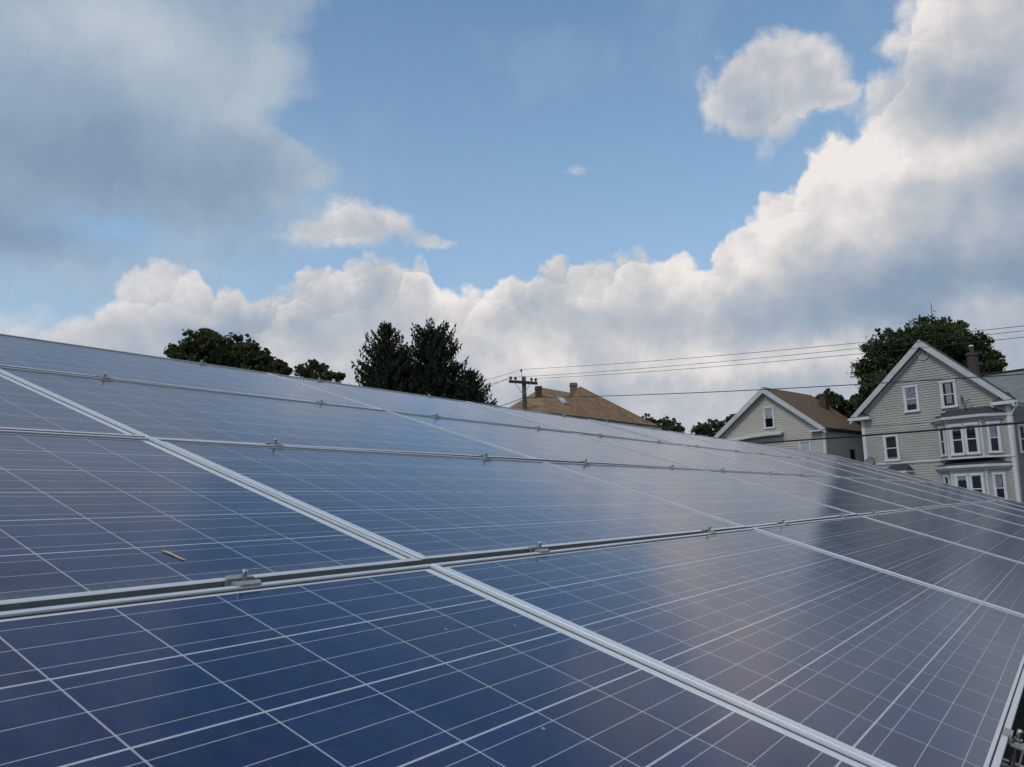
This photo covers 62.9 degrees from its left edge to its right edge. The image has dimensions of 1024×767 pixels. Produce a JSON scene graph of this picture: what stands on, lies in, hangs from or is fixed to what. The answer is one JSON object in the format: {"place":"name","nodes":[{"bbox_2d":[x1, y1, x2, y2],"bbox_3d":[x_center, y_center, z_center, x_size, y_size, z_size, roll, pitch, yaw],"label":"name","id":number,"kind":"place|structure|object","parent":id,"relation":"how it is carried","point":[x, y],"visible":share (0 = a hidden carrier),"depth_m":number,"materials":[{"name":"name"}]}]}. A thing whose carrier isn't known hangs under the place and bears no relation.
{"place":"outdoors","nodes":[
{"label":"outdoors","id":0,"kind":"place"},
{"bbox_2d":[0,0,1023,435],"label":"sky","id":1,"kind":"structure","parent":0,"point":[563,184],"materials":[{"name":"blue"}]},
{"bbox_2d":[753,421,1023,443],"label":"power line","id":2,"kind":"object","parent":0,"point":[977,426],"visible":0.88,"depth_m":37.30,"materials":[{"name":"black metal"}]},
{"bbox_2d":[823,414,1023,429],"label":"power line","id":3,"kind":"object","parent":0,"point":[927,422],"visible":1,"depth_m":36.83,"materials":[{"name":"black metal"}]},
{"bbox_2d":[847,340,1023,502],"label":"gabled house","id":4,"kind":"structure","parent":0,"point":[989,460],"depth_m":38.40,"materials":[{"name":"grey wood"}]},
{"bbox_2d":[864,456,873,464],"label":"satellite dish","id":5,"kind":"object","parent":4,"relation":"attached to","point":[869,460],"visible":0.88,"depth_m":40.93,"materials":[{"name":"grey metal"}]},
{"bbox_2d":[882,434,901,461],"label":"window","id":6,"kind":"structure","parent":4,"relation":"in","point":[890,442],"depth_m":40.18,"materials":[{"name":"white"}]},
{"bbox_2d":[901,384,920,412],"bbox_3d":[18.875,0.720,39.590,0.115,1.281,0.780,5,-11,-38],"label":"window","id":7,"kind":"structure","parent":4,"relation":"in","point":[910,392],"depth_m":39.59,"materials":[{"name":"white wood"}]},
{"bbox_2d":[938,379,958,408],"bbox_3d":[19.938,0.480,38.235,0.115,1.281,0.780,5,-11,-38],"label":"window","id":8,"kind":"structure","parent":4,"relation":"in","point":[948,393],"depth_m":38.23,"materials":[{"name":"white wood"}]},
{"bbox_2d":[961,396,969,410],"bbox_3d":[20.221,0.892,37.401,0.404,0.709,0.396,-3,-9,5],"label":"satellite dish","id":9,"kind":"object","parent":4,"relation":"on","point":[963,401],"visible":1,"depth_m":37.43,"materials":[{"name":"grey metal"}]},
{"bbox_2d":[1017,424,1023,452],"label":"window","id":10,"kind":"structure","parent":4,"relation":"in","point":[1020,428],"depth_m":36.32,"materials":[{"name":"white"}]},
{"bbox_2d":[1003,690,1023,765],"bbox_3d":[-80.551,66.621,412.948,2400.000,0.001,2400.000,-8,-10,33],"label":"ground","id":11,"kind":"structure","parent":0,"point":[1018,723],"depth_m":5.96,"materials":[{"name":"black plant"}]},
{"bbox_2d":[163,327,293,375],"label":"oak tree","id":12,"kind":"object","parent":11,"relation":"on","point":[209,346],"visible":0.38,"depth_m":42.98,"materials":[{"name":"green plant"}]},
{"bbox_2d":[292,359,345,382],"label":"young tree","id":13,"kind":"object","parent":11,"relation":"on","point":[313,365],"visible":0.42,"depth_m":50.92,"materials":[{"name":"green plant"}]},
{"bbox_2d":[350,320,426,393],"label":"spruce tree","id":14,"kind":"object","parent":11,"relation":"on","point":[389,365],"visible":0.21,"depth_m":57.34,"materials":[{"name":"green plant"}]},
{"bbox_2d":[398,318,468,399],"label":"spruce tree","id":15,"kind":"object","parent":11,"relation":"on","point":[438,372],"visible":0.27,"depth_m":57.57,"materials":[{"name":"green plant"}]},
{"bbox_2d":[450,367,497,404],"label":"spruce tree","id":16,"kind":"object","parent":11,"relation":"on","point":[470,385],"visible":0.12,"depth_m":56.65,"materials":[{"name":"green plant"}]},
{"bbox_2d":[509,369,537,409],"bbox_3d":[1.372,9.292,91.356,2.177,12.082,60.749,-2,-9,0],"label":"utility pole","id":17,"kind":"object","parent":11,"relation":"on","point":[523,382],"visible":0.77,"depth_m":62.45,"materials":[{"name":"brown wood"}]},
{"bbox_2d":[522,326,1020,369],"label":"power line","id":18,"kind":"object","parent":17,"relation":"attached to","point":[799,348],"visible":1,"depth_m":42.72,"materials":[{"name":"black metal"}]},
{"bbox_2d":[524,374,1023,397],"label":"power line","id":19,"kind":"object","parent":17,"relation":"attached to","point":[796,387],"visible":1,"depth_m":41.09,"materials":[{"name":"black metal"}]},
{"bbox_2d":[524,330,1023,376],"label":"power line","id":20,"kind":"object","parent":17,"relation":"attached to","point":[795,354],"visible":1,"depth_m":42.73,"materials":[{"name":"black metal"}]},
{"bbox_2d":[536,337,1023,378],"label":"power line","id":21,"kind":"object","parent":17,"relation":"attached to","point":[806,358],"visible":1,"depth_m":42.80,"materials":[{"name":"black metal"}]},
{"bbox_2d":[509,383,661,429],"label":"hipped house","id":22,"kind":"structure","parent":11,"relation":"on","point":[599,408],"depth_m":68.25,"materials":[{"name":"beige"}]},
{"bbox_2d":[641,413,684,432],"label":"bushy tree","id":23,"kind":"object","parent":11,"relation":"on","point":[667,424],"visible":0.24,"depth_m":81.91,"materials":[{"name":"green plant"}]},
{"bbox_2d":[690,413,735,436],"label":"bushy tree","id":24,"kind":"object","parent":11,"relation":"on","point":[704,429],"visible":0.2,"depth_m":72.09,"materials":[{"name":"green plant"}]},
{"bbox_2d":[715,387,864,462],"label":"gabled cottage","id":25,"kind":"structure","parent":11,"relation":"on","point":[769,415],"depth_m":53.13,"materials":[{"name":"beige wood"}]},
{"bbox_2d":[762,406,775,428],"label":"window","id":26,"kind":"structure","parent":25,"relation":"in","point":[768,412],"depth_m":53.21,"materials":[{"name":"white wood"}]},
{"bbox_2d":[798,440,811,450],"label":"window","id":27,"kind":"structure","parent":25,"relation":"in","point":[803,445],"depth_m":51.36,"materials":[{"name":"grey"}]},
{"bbox_2d":[850,449,854,459],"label":"window","id":28,"kind":"structure","parent":25,"relation":"in","point":[852,451],"depth_m":53.10,"materials":[{"name":"grey glass"}]},
{"bbox_2d":[815,388,854,417],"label":"yard tree","id":29,"kind":"object","parent":11,"relation":"on","point":[838,401],"visible":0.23,"depth_m":58.18,"materials":[{"name":"green plant"}]},
{"bbox_2d":[848,393,864,425],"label":"maple tree","id":30,"kind":"object","parent":11,"relation":"on","point":[850,400],"visible":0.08,"depth_m":60.97,"materials":[{"name":"green plant"}]},
{"bbox_2d":[847,311,1007,410],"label":"maple tree","id":31,"kind":"object","parent":11,"relation":"on","point":[879,366],"visible":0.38,"depth_m":52.88,"materials":[{"name":"green plant"}]},
{"bbox_3d":[4.026,1.319,7.095,0.108,0.120,17.971,-8,-10,33],"label":"support beam","id":32,"kind":"object","parent":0,"visible":0},
{"bbox_2d":[1001,758,1023,766],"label":"support rail","id":33,"kind":"object","parent":32,"relation":"on","point":[1004,762],"depth_m":1.45,"materials":[{"name":"metal"}]},
{"bbox_2d":[96,372,111,378],"bbox_3d":[-1.545,-0.009,3.165,0.041,0.065,0.052,15,2,35],"label":"panel clamp","id":34,"kind":"object","parent":33,"relation":"attached to","point":[104,376],"visible":0.48,"depth_m":3.16,"materials":[{"name":"silver metal"}]},
{"bbox_2d":[0,366,537,460],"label":"solar panel","id":35,"kind":"object","parent":33,"relation":"on","point":[148,410],"visible":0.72,"depth_m":3.08,"materials":[{"name":"blue glass"}]},
{"bbox_2d":[266,438,283,445],"bbox_3d":[-0.739,0.202,2.595,0.041,0.065,0.052,15,2,35],"label":"panel clamp","id":36,"kind":"object","parent":33,"relation":"attached to","point":[274,443],"visible":0.46,"depth_m":2.59,"materials":[{"name":"silver metal"}]},
{"bbox_2d":[527,541,549,552],"bbox_3d":[0.060,0.413,2.014,0.041,0.065,0.052,15,2,35],"label":"panel clamp","id":37,"kind":"object","parent":33,"relation":"attached to","point":[535,548],"visible":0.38,"depth_m":2.01,"materials":[{"name":"silver metal"}]},
{"bbox_2d":[431,528,1023,766],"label":"solar panel","id":38,"kind":"object","parent":33,"relation":"on","point":[881,667],"visible":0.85,"depth_m":1.77,"materials":[{"name":"blue glass"}]},
{"bbox_2d":[1002,727,1023,766],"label":"end clamp","id":39,"kind":"object","parent":33,"relation":"attached to","point":[1016,744],"visible":1,"depth_m":1.44,"materials":[{"name":"silver metal"}]},
{"label":"support rail","id":40,"kind":"object","parent":32,"relation":"on","visible":0},
{"bbox_2d":[0,430,420,611],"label":"solar panel","id":41,"kind":"object","parent":40,"relation":"on","point":[86,518],"visible":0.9,"depth_m":1.53,"materials":[{"name":"blue glass"}]},
{"bbox_2d":[162,550,185,560],"bbox_3d":[-0.547,0.279,1.357,0.051,0.018,0.004,-6,-9,23],"label":"dry husk","id":42,"kind":"object","parent":41,"relation":"on","point":[172,554],"visible":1,"depth_m":1.36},
{"bbox_2d":[224,569,260,586],"bbox_3d":[-0.423,0.322,1.305,0.041,0.065,0.052,15,2,35],"label":"panel clamp","id":43,"kind":"object","parent":40,"relation":"attached to","point":[244,579],"visible":0.57,"depth_m":1.30,"materials":[{"name":"silver metal"}]},
{"label":"support rail","id":44,"kind":"object","parent":32,"relation":"on","visible":0},
{"bbox_2d":[0,334,382,409],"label":"solar panel","id":45,"kind":"object","parent":44,"relation":"on","point":[19,352],"visible":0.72,"depth_m":3.84,"materials":[{"name":"blue glass"}]},
{"bbox_2d":[151,438,745,564],"bbox_3d":[-0.026,0.376,2.768,0.988,0.046,1.972,15,2,35],"label":"solar panel","id":46,"kind":"object","parent":44,"relation":"on","point":[428,508],"visible":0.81,"depth_m":2.41,"materials":[{"name":"blue glass"}]},
{"bbox_2d":[479,452,491,457],"bbox_3d":[-0.114,0.320,3.512,0.041,0.065,0.052,15,2,35],"label":"panel clamp","id":47,"kind":"object","parent":44,"relation":"attached to","point":[485,456],"visible":0.48,"depth_m":3.50,"materials":[{"name":"silver metal"}]},
{"bbox_2d":[701,526,715,532],"bbox_3d":[0.686,0.530,2.933,0.041,0.065,0.052,15,2,35],"label":"panel clamp","id":48,"kind":"object","parent":44,"relation":"attached to","point":[705,530],"visible":0.52,"depth_m":2.93,"materials":[{"name":"silver metal"}]},
{"label":"support rail","id":49,"kind":"object","parent":32,"relation":"on","visible":0},
{"bbox_2d":[270,373,569,431],"bbox_3d":[-0.527,0.162,5.540,0.988,0.048,1.972,15,2,35],"label":"solar panel","id":50,"kind":"object","parent":49,"relation":"on","point":[398,401],"visible":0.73,"depth_m":5.40,"materials":[{"name":"blue glass"}]},
{"bbox_2d":[391,411,698,468],"bbox_3d":[0.276,0.373,4.966,0.988,0.046,1.972,15,2,35],"label":"solar panel","id":51,"kind":"object","parent":49,"relation":"on","point":[547,445],"visible":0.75,"depth_m":4.80,"materials":[{"name":"blue glass"}]},
{"bbox_2d":[543,461,856,527],"bbox_3d":[1.080,0.585,4.391,0.988,0.048,1.972,15,2,35],"label":"solar panel","id":52,"kind":"object","parent":49,"relation":"on","point":[744,503],"visible":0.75,"depth_m":4.20,"materials":[{"name":"blue glass"}]},
{"bbox_2d":[753,516,1023,614],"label":"solar panel","id":53,"kind":"object","parent":49,"relation":"on","point":[986,577],"visible":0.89,"depth_m":3.59,"materials":[{"name":"blue glass"}]},
{"label":"support rail","id":54,"kind":"object","parent":32,"relation":"on","visible":0},
{"bbox_2d":[467,401,675,443],"bbox_3d":[0.578,0.371,7.163,0.988,0.046,1.972,15,2,35],"label":"solar panel","id":55,"kind":"object","parent":54,"relation":"on","point":[578,425],"visible":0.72,"depth_m":7.06,"materials":[{"name":"blue glass"}]},
{"label":"support rail","id":56,"kind":"object","parent":32,"relation":"on","visible":0},
{"bbox_2d":[793,475,946,508],"bbox_3d":[3.291,1.001,7.637,0.988,0.046,1.971,15,2,35],"label":"solar panel","id":57,"kind":"object","parent":56,"relation":"on","point":[895,497],"visible":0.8,"depth_m":7.59,"materials":[{"name":"blue glass"}]},
{"bbox_2d":[918,506,1023,538],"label":"solar panel","id":58,"kind":"object","parent":56,"relation":"on","point":[987,522],"visible":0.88,"depth_m":7.07,"materials":[{"name":"blue glass"}]},
{"label":"support rail","id":59,"kind":"object","parent":32,"relation":"on","visible":0},
{"bbox_2d":[671,431,796,457],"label":"solar panel","id":60,"kind":"object","parent":59,"relation":"on","point":[738,445],"visible":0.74,"depth_m":10.38,"materials":[{"name":"blue glass"}]},
{"bbox_2d":[753,453,878,479],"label":"solar panel","id":61,"kind":"object","parent":59,"relation":"on","point":[821,467],"visible":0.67,"depth_m":9.80,"materials":[{"name":"blue glass"}]},
{"bbox_2d":[848,478,968,505],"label":"solar panel","id":62,"kind":"object","parent":59,"relation":"on","point":[947,501],"visible":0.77,"depth_m":9.24,"materials":[{"name":"blue glass"}]},
{"bbox_2d":[953,503,1023,524],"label":"solar panel","id":63,"kind":"object","parent":59,"relation":"on","point":[997,514],"visible":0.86,"depth_m":8.75,"materials":[{"name":"blue glass"}]},
{"label":"support rail","id":64,"kind":"object","parent":32,"relation":"on","visible":0},
{"bbox_2d":[728,439,831,461],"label":"solar panel","id":65,"kind":"object","parent":64,"relation":"on","point":[784,451],"visible":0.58,"depth_m":12.05,"materials":[{"name":"blue glass"}]},
{"bbox_2d":[801,458,904,480],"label":"solar panel","id":66,"kind":"object","parent":64,"relation":"on","point":[858,471],"visible":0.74,"depth_m":11.47,"materials":[{"name":"blue glass"}]},
{"bbox_2d":[972,502,1023,516],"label":"solar panel","id":67,"kind":"object","parent":64,"relation":"on","point":[1003,508],"visible":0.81,"depth_m":10.41,"materials":[{"name":"blue glass"}]},
{"label":"support rail","id":68,"kind":"object","parent":32,"relation":"on","visible":0},
{"bbox_2d":[840,463,924,481],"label":"solar panel","id":69,"kind":"object","parent":68,"relation":"on","point":[901,477],"visible":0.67,"depth_m":13.08,"materials":[{"name":"blue glass"}]},
{"bbox_2d":[987,500,1023,510],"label":"solar panel","id":70,"kind":"object","parent":68,"relation":"on","point":[1006,504],"visible":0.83,"depth_m":12.01,"materials":[{"name":"blue glass"}]},
{"label":"support rail","id":71,"kind":"object","parent":32,"relation":"on","visible":0},
{"bbox_2d":[809,451,882,467],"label":"solar panel","id":72,"kind":"object","parent":71,"relation":"on","point":[848,460],"visible":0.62,"depth_m":15.35,"materials":[{"name":"blue glass"}]},
{"bbox_2d":[867,466,942,482],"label":"solar panel","id":73,"kind":"object","parent":71,"relation":"on","point":[907,475],"visible":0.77,"depth_m":14.73,"materials":[{"name":"blue glass"}]},
{"bbox_2d":[930,482,1004,500],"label":"solar panel","id":74,"kind":"object","parent":71,"relation":"on","point":[997,498],"visible":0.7,"depth_m":14.21,"materials":[{"name":"blue glass"}]},
{"bbox_2d":[999,499,1023,506],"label":"solar panel","id":75,"kind":"object","parent":71,"relation":"on","point":[1014,502],"visible":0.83,"depth_m":13.71,"materials":[{"name":"blue glass"}]},
{"label":"support rail","id":76,"kind":"object","parent":32,"relation":"on","visible":0},
{"bbox_2d":[577,433,785,473],"bbox_3d":[1.382,0.582,6.588,0.988,0.048,1.972,15,2,35],"label":"solar panel","id":77,"kind":"object","parent":76,"relation":"on","point":[692,457],"visible":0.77,"depth_m":6.50,"materials":[{"name":"blue glass"}]},
{"bbox_2d":[707,470,912,515],"bbox_3d":[2.185,0.793,6.014,0.988,0.047,1.972,15,2,35],"label":"solar panel","id":78,"kind":"object","parent":76,"relation":"on","point":[858,504],"visible":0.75,"depth_m":5.92,"materials":[{"name":"blue glass"}]},
{"bbox_2d":[863,509,1023,562],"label":"solar panel","id":79,"kind":"object","parent":76,"relation":"on","point":[973,536],"visible":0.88,"depth_m":5.34,"materials":[{"name":"blue glass"}]},
{"label":"support rail","id":80,"kind":"object","parent":32,"relation":"on","visible":0},
{"bbox_2d":[884,480,984,503],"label":"solar panel","id":81,"kind":"object","parent":80,"relation":"on","point":[969,500],"visible":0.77,"depth_m":10.88,"materials":[{"name":"blue glass"}]},
{"label":"support rail","id":82,"kind":"object","parent":32,"relation":"on","visible":0},
{"bbox_2d":[774,446,862,465],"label":"solar panel","id":83,"kind":"object","parent":82,"relation":"on","point":[824,457],"visible":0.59,"depth_m":13.72,"materials":[{"name":"blue glass"}]},
{"bbox_2d":[909,481,995,501],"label":"solar panel","id":84,"kind":"object","parent":82,"relation":"on","point":[960,492],"visible":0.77,"depth_m":12.54,"materials":[{"name":"blue glass"}]},
{"label":"support rail","id":85,"kind":"object","parent":32,"relation":"on","visible":0},
{"bbox_2d":[588,419,745,451],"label":"solar panel","id":86,"kind":"object","parent":85,"relation":"on","point":[673,437],"visible":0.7,"depth_m":8.71,"materials":[{"name":"blue glass"}]},
{"bbox_2d":[684,445,838,476],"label":"solar panel","id":87,"kind":"object","parent":85,"relation":"on","point":[771,463],"visible":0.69,"depth_m":8.15,"materials":[{"name":"blue glass"}]},
{"label":"support rail","id":88,"kind":"object","parent":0,"visible":0},
{"bbox_2d":[0,371,144,437],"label":"solar panel","id":89,"kind":"object","parent":88,"relation":"on","point":[24,406],"visible":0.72,"depth_m":2.27,"materials":[{"name":"blue glass"}]},
{"bbox_2d":[0,564,881,766],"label":"solar panel","id":90,"kind":"object","parent":88,"relation":"on","point":[427,665],"visible":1,"depth_m":1.06,"materials":[{"name":"glass"}]}
]}

